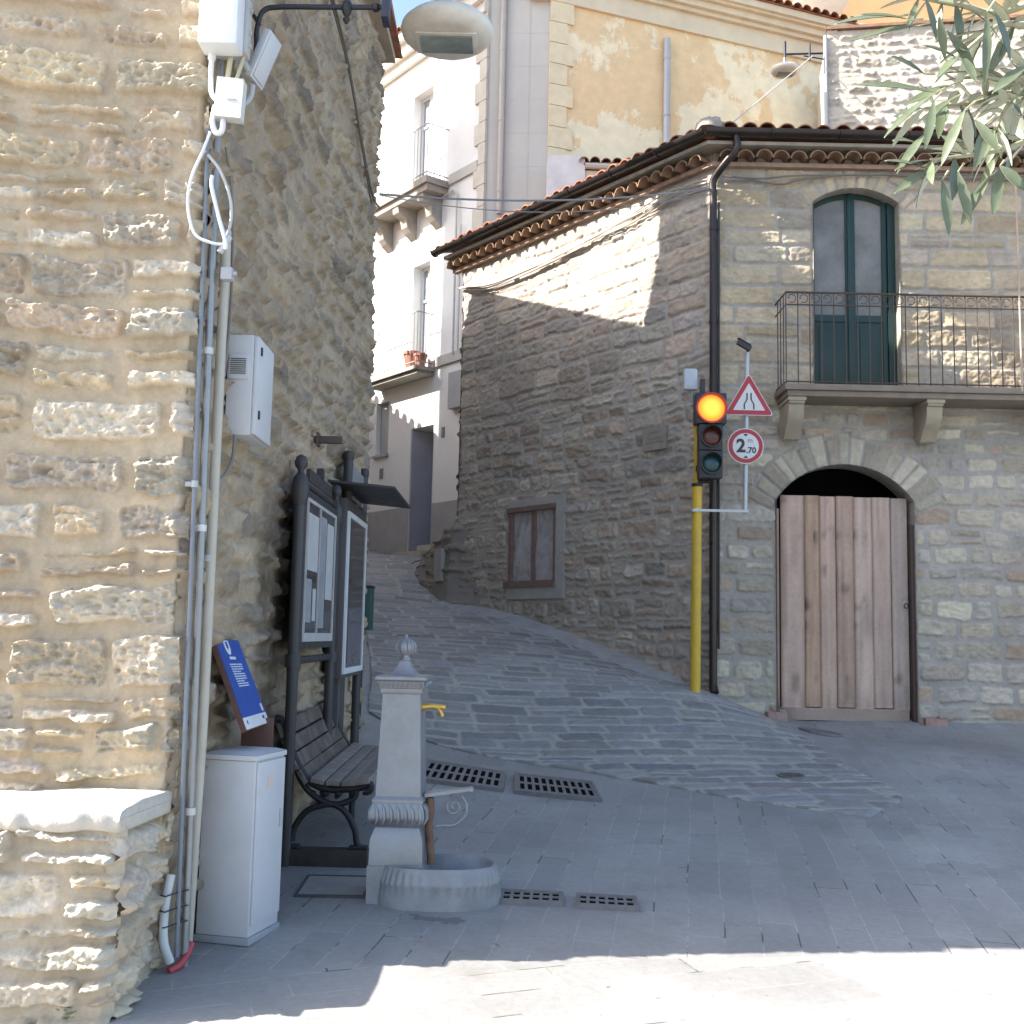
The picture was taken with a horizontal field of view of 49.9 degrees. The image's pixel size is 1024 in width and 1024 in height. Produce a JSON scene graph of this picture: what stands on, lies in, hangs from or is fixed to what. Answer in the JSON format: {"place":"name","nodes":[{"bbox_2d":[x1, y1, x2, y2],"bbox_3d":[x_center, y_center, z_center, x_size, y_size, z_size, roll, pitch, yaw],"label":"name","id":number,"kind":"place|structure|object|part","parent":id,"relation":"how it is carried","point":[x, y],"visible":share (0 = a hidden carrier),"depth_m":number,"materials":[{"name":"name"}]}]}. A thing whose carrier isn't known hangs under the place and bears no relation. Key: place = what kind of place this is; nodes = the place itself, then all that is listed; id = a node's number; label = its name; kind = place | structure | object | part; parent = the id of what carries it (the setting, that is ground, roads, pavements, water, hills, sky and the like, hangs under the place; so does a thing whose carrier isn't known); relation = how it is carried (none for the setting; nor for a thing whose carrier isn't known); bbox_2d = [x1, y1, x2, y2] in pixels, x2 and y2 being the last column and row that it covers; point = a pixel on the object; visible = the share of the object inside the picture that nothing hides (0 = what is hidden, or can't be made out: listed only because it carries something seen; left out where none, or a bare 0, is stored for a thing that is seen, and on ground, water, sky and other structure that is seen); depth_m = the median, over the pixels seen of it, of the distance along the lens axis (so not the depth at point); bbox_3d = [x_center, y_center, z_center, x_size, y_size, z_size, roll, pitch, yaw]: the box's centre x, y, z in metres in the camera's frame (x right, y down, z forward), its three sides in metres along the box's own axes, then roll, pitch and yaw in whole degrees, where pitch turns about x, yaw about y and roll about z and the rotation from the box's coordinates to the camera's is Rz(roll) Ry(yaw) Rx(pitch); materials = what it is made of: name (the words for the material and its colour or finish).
{"place":"outdoors","nodes":[
{"label":"outdoors","id":0,"kind":"place"},
{"bbox_2d":[392,0,433,26],"label":"sky","id":1,"kind":"structure","parent":0,"point":[401,8],"materials":[{"name":"blue"}]},
{"bbox_2d":[436,600,686,684],"bbox_3d":[0.435,1.620,14.162,0.427,1.113,4.800,6,-8,-38],"label":"pavement strip","id":2,"kind":"object","parent":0,"point":[594,648],"visible":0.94,"depth_m":13.88,"materials":[{"name":"stone"}]},
{"bbox_2d":[108,559,1023,1023],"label":"ground","id":3,"kind":"structure","parent":0,"point":[908,909],"depth_m":5.20,"materials":[{"name":"stone"}]},
{"bbox_2d":[0,0,402,1023],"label":"stone house","id":4,"kind":"structure","parent":3,"relation":"on","point":[104,112],"depth_m":4.63,"materials":[{"name":"beige stone"}]},
{"bbox_2d":[158,874,194,973],"bbox_3d":[-1.337,1.640,4.405,0.073,0.380,0.179,-2,-7,29],"label":"cable sleeve","id":5,"kind":"object","parent":4,"relation":"attached to","point":[163,926],"visible":0.99,"depth_m":4.35,"materials":[{"name":"plastic"}]},
{"bbox_2d":[174,129,210,957],"bbox_3d":[-1.330,0.058,4.577,0.078,3.450,0.035,1,-6,0],"label":"conduit","id":6,"kind":"object","parent":4,"relation":"attached to","point":[193,484],"visible":1,"depth_m":4.55,"materials":[{"name":"grey plastic"}]},
{"bbox_2d":[180,59,223,966],"bbox_3d":[-1.298,-0.608,4.694,0.098,5.000,0.043,1,-6,0],"label":"conduit","id":7,"kind":"object","parent":4,"relation":"attached to","point":[201,530],"visible":0.82,"depth_m":4.58,"materials":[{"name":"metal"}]},
{"bbox_2d":[186,131,232,253],"bbox_3d":[-1.283,-1.365,4.693,0.198,0.539,0.049,2,-6,-8],"label":"cable loop","id":8,"kind":"object","parent":4,"relation":"attached to","point":[224,244],"visible":1,"depth_m":4.68,"materials":[{"name":"white plastic"}]},
{"bbox_2d":[189,229,231,941],"bbox_3d":[-1.309,0.273,4.696,0.087,3.050,0.055,1,-6,0],"label":"conduit","id":9,"kind":"object","parent":4,"relation":"attached to","point":[212,523],"visible":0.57,"depth_m":4.68,"materials":[{"name":"beige plastic"}]},
{"bbox_2d":[198,0,253,100],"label":"antenna box","id":10,"kind":"object","parent":4,"relation":"attached to","point":[224,30],"visible":0.99,"depth_m":4.67,"materials":[{"name":"white plastic"}]},
{"bbox_2d":[210,56,246,135],"bbox_3d":[-1.219,-1.855,4.761,0.145,0.506,0.122,1,-6,0],"label":"junction box","id":11,"kind":"object","parent":4,"relation":"attached to","point":[228,106],"visible":0.99,"depth_m":4.70,"materials":[{"name":"beige plastic"}]},
{"bbox_2d":[220,147,236,478],"bbox_3d":[-1.256,-0.864,4.929,0.037,1.479,0.305,1,-6,5],"label":"cable","id":12,"kind":"object","parent":4,"relation":"attached to","point":[225,473],"visible":0.91,"depth_m":4.89,"materials":[{"name":"plastic"}]},
{"bbox_2d":[220,267,236,281],"bbox_3d":[-1.220,-1.025,4.748,0.067,0.055,0.045,1,-6,0],"label":"socket box","id":13,"kind":"object","parent":4,"relation":"attached to","point":[227,274],"visible":1,"depth_m":4.73,"materials":[{"name":"grey plastic"}]},
{"bbox_2d":[225,335,273,446],"bbox_3d":[-1.240,-0.568,5.217,0.147,0.470,0.351,1,-6,0],"label":"meter box","id":14,"kind":"object","parent":4,"relation":"attached to","point":[248,409],"visible":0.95,"depth_m":5.07,"materials":[{"name":"paint"}]},
{"bbox_2d":[251,336,273,445],"bbox_3d":[-1.180,-0.566,5.223,0.026,0.460,0.330,1,-6,0],"label":"door","id":15,"kind":"structure","parent":14,"relation":"in","point":[263,356],"depth_m":5.17,"materials":[{"name":"paint"}]},
{"bbox_2d":[237,28,281,106],"bbox_3d":[-1.156,-1.974,4.925,0.137,0.397,0.267,-3,-8,32],"label":"floodlight","id":16,"kind":"object","parent":4,"relation":"attached to","point":[258,68],"visible":0.73,"depth_m":4.93,"materials":[{"name":"grey plastic"}]},
{"bbox_2d":[252,0,390,50],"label":"iron bracket","id":17,"kind":"object","parent":4,"relation":"attached to","point":[346,7],"visible":0.75,"depth_m":5.24,"materials":[{"name":"metal"}]},
{"bbox_2d":[314,432,342,446],"bbox_3d":[-1.181,-0.463,7.063,0.180,0.085,0.080,1,-6,0],"label":"iron stub","id":18,"kind":"object","parent":4,"relation":"attached to","point":[319,439],"visible":1,"depth_m":7.04,"materials":[{"name":"brown metal"}]},
{"bbox_2d":[330,0,380,208],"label":"wall wire","id":19,"kind":"object","parent":4,"relation":"attached to","point":[337,19],"depth_m":8.09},
{"bbox_2d":[401,0,492,59],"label":"street lamp","id":20,"kind":"object","parent":4,"relation":"attached to","point":[446,29],"visible":1,"depth_m":5.81,"materials":[{"name":"metal"}]},
{"bbox_2d":[379,187,709,201],"bbox_3d":[0.559,-3.267,11.186,4.489,1.366,0.020,7,-8,-40],"label":"overhead cable","id":21,"kind":"object","parent":4,"relation":"attached to","point":[447,198],"visible":1,"depth_m":10.85,"materials":[{"name":"black rubber"}]},
{"bbox_2d":[193,746,286,945],"bbox_3d":[-1.195,1.533,4.860,0.270,0.956,0.301,0,-7,14],"label":"utility cabinet","id":22,"kind":"object","parent":3,"relation":"on","point":[240,849],"visible":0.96,"depth_m":4.75,"materials":[{"name":"metal"}]},
{"bbox_3d":[-1.071,1.437,4.845,0.016,0.679,0.263,0,-7,14],"label":"door","id":23,"kind":"part","parent":22,"relation":"part of","materials":[{"name":"paint"}]},
{"bbox_2d":[212,639,273,746],"bbox_3d":[-1.255,1.231,4.981,0.223,1.312,0.401,0,-6,6],"label":"information panel","id":24,"kind":"object","parent":3,"relation":"on","point":[255,724],"visible":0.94,"depth_m":5.03,"materials":[{"name":"blue metal"}]},
{"bbox_2d":[281,454,342,866],"bbox_3d":[-1.208,0.868,6.692,0.100,2.283,1.357,1,-6,0],"label":"notice board","id":25,"kind":"object","parent":3,"relation":"on","point":[317,516],"visible":0.96,"depth_m":6.39,"materials":[{"name":"metal"}]},
{"bbox_2d":[274,694,378,867],"bbox_3d":[-1.048,1.597,6.809,0.584,0.840,1.665,1,-6,0],"label":"park bench","id":26,"kind":"object","parent":3,"relation":"on","point":[341,766],"visible":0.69,"depth_m":6.06,"materials":[{"name":"wood"}]},
{"bbox_2d":[294,874,365,898],"bbox_3d":[-0.895,1.901,5.576,0.350,0.043,0.370,1,-6,0],"label":"inspection cover","id":27,"kind":"object","parent":3,"relation":"on","point":[329,886],"visible":0.76,"depth_m":5.55,"materials":[{"name":"stone"}]},
{"bbox_2d":[359,585,374,728],"bbox_3d":[-1.299,1.250,9.426,0.185,1.237,0.240,1,-6,0],"label":"litter bin","id":28,"kind":"object","parent":3,"relation":"on","point":[369,606],"visible":0.36,"depth_m":9.38,"materials":[{"name":"metal"}]},
{"bbox_2d":[328,451,410,745],"bbox_3d":[-1.048,0.824,8.062,0.460,2.503,1.372,1,-6,0],"label":"notice board","id":29,"kind":"object","parent":3,"relation":"on","point":[358,490],"visible":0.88,"depth_m":7.94,"materials":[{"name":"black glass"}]},
{"bbox_2d":[366,633,500,911],"bbox_3d":[-0.374,1.282,5.490,0.665,1.340,0.449,1,-6,0],"label":"drinking fountain","id":30,"kind":"object","parent":3,"relation":"on","point":[409,868],"visible":1,"depth_m":5.37,"materials":[{"name":"grey stone"}]},
{"bbox_2d":[414,520,480,605],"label":"buttress","id":31,"kind":"structure","parent":3,"relation":"on","point":[441,572],"depth_m":16.10,"materials":[{"name":"stone"}]},
{"bbox_2d":[433,548,445,581],"bbox_3d":[-1.060,0.796,16.444,0.120,0.480,0.300,4,-7,-24],"label":"meter door","id":32,"kind":"structure","parent":31,"relation":"in","point":[439,554],"depth_m":16.36,"materials":[{"name":"grey metal"}]},
{"bbox_2d":[426,758,506,791],"bbox_3d":[-0.361,1.972,8.240,0.641,0.162,0.621,1,-6,4],"label":"drain grate","id":33,"kind":"object","parent":3,"relation":"on","point":[439,772],"visible":0.93,"depth_m":8.20,"materials":[{"name":"metal"}]},
{"bbox_2d":[499,888,563,906],"bbox_3d":[0.095,1.908,5.431,0.322,0.046,0.180,1,-6,4],"label":"drain grate","id":34,"kind":"object","parent":3,"relation":"on","point":[532,897],"visible":0.98,"depth_m":5.41,"materials":[{"name":"metal"}]},
{"bbox_2d":[514,772,601,801],"bbox_3d":[0.327,2.038,8.154,0.620,0.115,0.740,1,-6,0],"label":"drain grate","id":35,"kind":"object","parent":3,"relation":"on","point":[527,784],"visible":1,"depth_m":8.08,"materials":[{"name":"metal"}]},
{"bbox_2d":[575,892,638,911],"bbox_3d":[0.464,1.917,5.396,0.306,0.048,0.191,1,-6,4],"label":"drain grate","id":36,"kind":"object","parent":3,"relation":"on","point":[612,902],"visible":1,"depth_m":5.37,"materials":[{"name":"metal"}]},
{"bbox_2d":[366,0,857,556],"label":"white house","id":37,"kind":"structure","parent":3,"relation":"on","point":[520,98],"depth_m":20.30,"materials":[{"name":"paint"}]},
{"bbox_2d":[371,403,388,458],"bbox_3d":[-2.484,-1.585,21.415,0.220,1.080,0.540,6,-8,-38],"label":"window","id":38,"kind":"structure","parent":37,"relation":"in","point":[385,408],"depth_m":21.49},
{"bbox_2d":[403,350,421,367],"bbox_3d":[-1.841,-2.779,20.312,0.356,0.334,0.356,1,-6,0],"label":"flower pot","id":39,"kind":"object","parent":37,"relation":"on","point":[406,356],"visible":0.52,"depth_m":20.18,"materials":[{"name":"ceramic"}]},
{"bbox_2d":[414,353,427,365],"bbox_3d":[-1.669,-2.757,20.088,0.264,0.246,0.264,1,-6,0],"label":"flower pot","id":40,"kind":"object","parent":37,"relation":"on","point":[421,357],"visible":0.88,"depth_m":20.00,"materials":[{"name":"ceramic"}]},
{"bbox_2d":[408,430,433,550],"bbox_3d":[-1.639,-0.368,20.486,0.480,2.310,0.225,6,-8,-38],"label":"door","id":41,"kind":"structure","parent":37,"relation":"in","point":[421,472],"depth_m":20.54,"materials":[{"name":"grey wood"}]},
{"bbox_2d":[419,266,430,365],"bbox_3d":[-1.551,-3.656,20.765,0.060,2.030,0.572,6,-8,-38],"label":"window","id":42,"kind":"structure","parent":37,"relation":"in","point":[425,279],"depth_m":20.92,"materials":[{"name":"grey glass"}]},
{"bbox_2d":[420,93,433,177],"bbox_3d":[-1.553,-7.120,21.248,0.060,1.980,0.692,6,-8,-38],"label":"window","id":43,"kind":"structure","parent":37,"relation":"in","point":[428,103],"depth_m":21.41,"materials":[{"name":"grey glass"}]},
{"bbox_2d":[546,155,630,195],"bbox_3d":[1.749,-2.764,18.792,2.421,6.955,0.975,1,-6,0],"label":"lean to","id":44,"kind":"object","parent":37,"relation":"attached to","point":[563,171],"visible":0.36,"depth_m":18.71,"materials":[{"name":"paint"}]},
{"bbox_2d":[690,379,727,692],"bbox_3d":[2.096,0.261,11.695,0.344,3.424,0.432,1,-6,0],"label":"traffic light","id":45,"kind":"object","parent":3,"relation":"on","point":[710,409],"visible":0.99,"depth_m":11.72,"materials":[{"name":"yellow paint"}]},
{"bbox_2d":[683,369,697,402],"bbox_3d":[1.946,-1.363,11.987,0.158,0.388,0.116,1,-6,0],"label":"sensor box","id":46,"kind":"object","parent":45,"relation":"attached to","point":[690,380],"visible":0.94,"depth_m":11.94,"materials":[{"name":"grey plastic"}]},
{"bbox_2d":[690,352,771,512],"bbox_3d":[2.385,-0.871,11.975,0.882,1.780,0.125,1,-6,0],"label":"road sign","id":47,"kind":"object","parent":45,"relation":"attached to","point":[745,445],"visible":1,"depth_m":11.93,"materials":[{"name":"white metal"}]},
{"bbox_2d":[736,338,751,351],"bbox_3d":[2.535,-1.807,12.036,0.169,0.184,0.104,2,-6,-9],"label":"security camera","id":48,"kind":"object","parent":47,"relation":"attached to","point":[745,345],"visible":1,"depth_m":12.00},
{"bbox_2d":[430,116,1023,722],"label":"corner house","id":49,"kind":"structure","parent":3,"relation":"on","point":[864,556],"depth_m":12.71,"materials":[{"name":"stone"}]},
{"bbox_2d":[503,503,555,587],"bbox_3d":[0.261,0.464,14.827,0.115,1.095,1.060,6,-8,-38],"label":"window","id":50,"kind":"structure","parent":49,"relation":"in","point":[532,529],"depth_m":14.82,"materials":[{"name":"brown wood"}]},
{"bbox_2d":[380,191,709,212],"bbox_3d":[0.558,-3.243,11.183,4.486,1.328,0.010,7,-8,-40],"label":"overhead cable","id":51,"kind":"object","parent":49,"relation":"attached to","point":[535,212],"visible":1,"depth_m":10.83,"materials":[{"name":"black rubber"}]},
{"bbox_2d":[458,178,707,290],"bbox_3d":[0.736,-3.548,14.704,0.042,0.382,4.903,6,-8,-38],"label":"cable bundle","id":52,"kind":"object","parent":49,"relation":"attached to","point":[500,283],"visible":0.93,"depth_m":14.03,"materials":[{"name":"white plastic"}]},
{"bbox_2d":[777,495,917,721],"bbox_3d":[3.734,1.085,12.353,1.551,2.554,0.136,1,-6,1],"label":"boarded door","id":53,"kind":"structure","parent":49,"relation":"in","point":[858,586],"depth_m":12.37,"materials":[{"name":"brown wood"}]},
{"bbox_2d":[813,194,897,384],"bbox_3d":[3.973,-2.550,12.823,0.999,2.431,0.080,1,-6,0],"label":"french door","id":54,"kind":"structure","parent":49,"relation":"in","point":[854,234],"depth_m":12.84,"materials":[{"name":"green paint"}]},
{"bbox_2d":[722,173,1023,184],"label":"wall cable","id":55,"kind":"object","parent":49,"relation":"attached to","point":[744,179],"depth_m":12.75,"materials":[{"name":"grey rubber"}]},
{"bbox_2d":[1015,186,1022,391],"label":"awning pole","id":56,"kind":"object","parent":49,"relation":"on","point":[1019,301],"visible":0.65,"depth_m":12.13,"materials":[{"name":"white metal"}]},
{"bbox_2d":[765,709,787,721],"bbox_3d":[2.885,2.230,12.012,0.226,0.144,0.106,2,-6,-8],"label":"loose brick","id":57,"kind":"object","parent":3,"relation":"on","point":[780,714],"visible":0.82,"depth_m":11.97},
{"bbox_2d":[799,726,842,736],"bbox_3d":[3.124,2.224,11.129,0.437,0.086,0.380,1,-6,0],"label":"manhole cover","id":58,"kind":"object","parent":3,"relation":"on","point":[821,731],"visible":1,"depth_m":11.06,"materials":[{"name":"metal"}]},
{"bbox_2d":[783,0,1023,23],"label":"orange house","id":59,"kind":"structure","parent":3,"relation":"on","point":[849,8],"depth_m":26.76,"materials":[{"name":"paint"}]},
{"bbox_2d":[817,14,1023,129],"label":"stone tower","id":60,"kind":"structure","parent":3,"relation":"on","point":[845,69],"depth_m":18.80,"materials":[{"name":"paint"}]},
{"bbox_2d":[771,41,823,78],"bbox_3d":[4.928,-7.793,18.898,0.959,0.597,0.480,1,-6,0],"label":"street lamp","id":61,"kind":"object","parent":60,"relation":"attached to","point":[783,70],"visible":0.96,"depth_m":18.86,"materials":[{"name":"metal"}]},
{"bbox_2d":[734,56,812,121],"bbox_3d":[3.881,-6.200,15.874,0.016,3.992,6.186,-2,-7,24],"label":"stay wire","id":62,"kind":"object","parent":61,"relation":"attached to","point":[770,90],"visible":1,"depth_m":14.99,"materials":[{"name":"beige metal"}]},
{"bbox_2d":[834,0,1023,235],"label":"olive tree","id":63,"kind":"object","parent":3,"relation":"on","point":[990,145],"visible":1,"depth_m":1.46,"materials":[{"name":"green plant"}]},
{"bbox_2d":[923,716,948,725],"bbox_3d":[4.623,2.293,11.999,0.245,0.128,0.116,1,-6,5],"label":"loose brick","id":64,"kind":"object","parent":3,"relation":"on","point":[940,721],"visible":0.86,"depth_m":11.95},
{"bbox_2d":[365,551,902,816],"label":"street","id":65,"kind":"structure","parent":0,"point":[501,690],"depth_m":10.55,"materials":[{"name":"stone"}]},
{"bbox_2d":[777,772,804,778],"bbox_3d":[2.246,2.125,8.854,0.220,0.043,0.220,1,-6,0],"label":"manhole cover","id":66,"kind":"object","parent":65,"relation":"on","point":[789,775],"visible":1,"depth_m":8.84,"materials":[{"name":"metal"}]}
]}

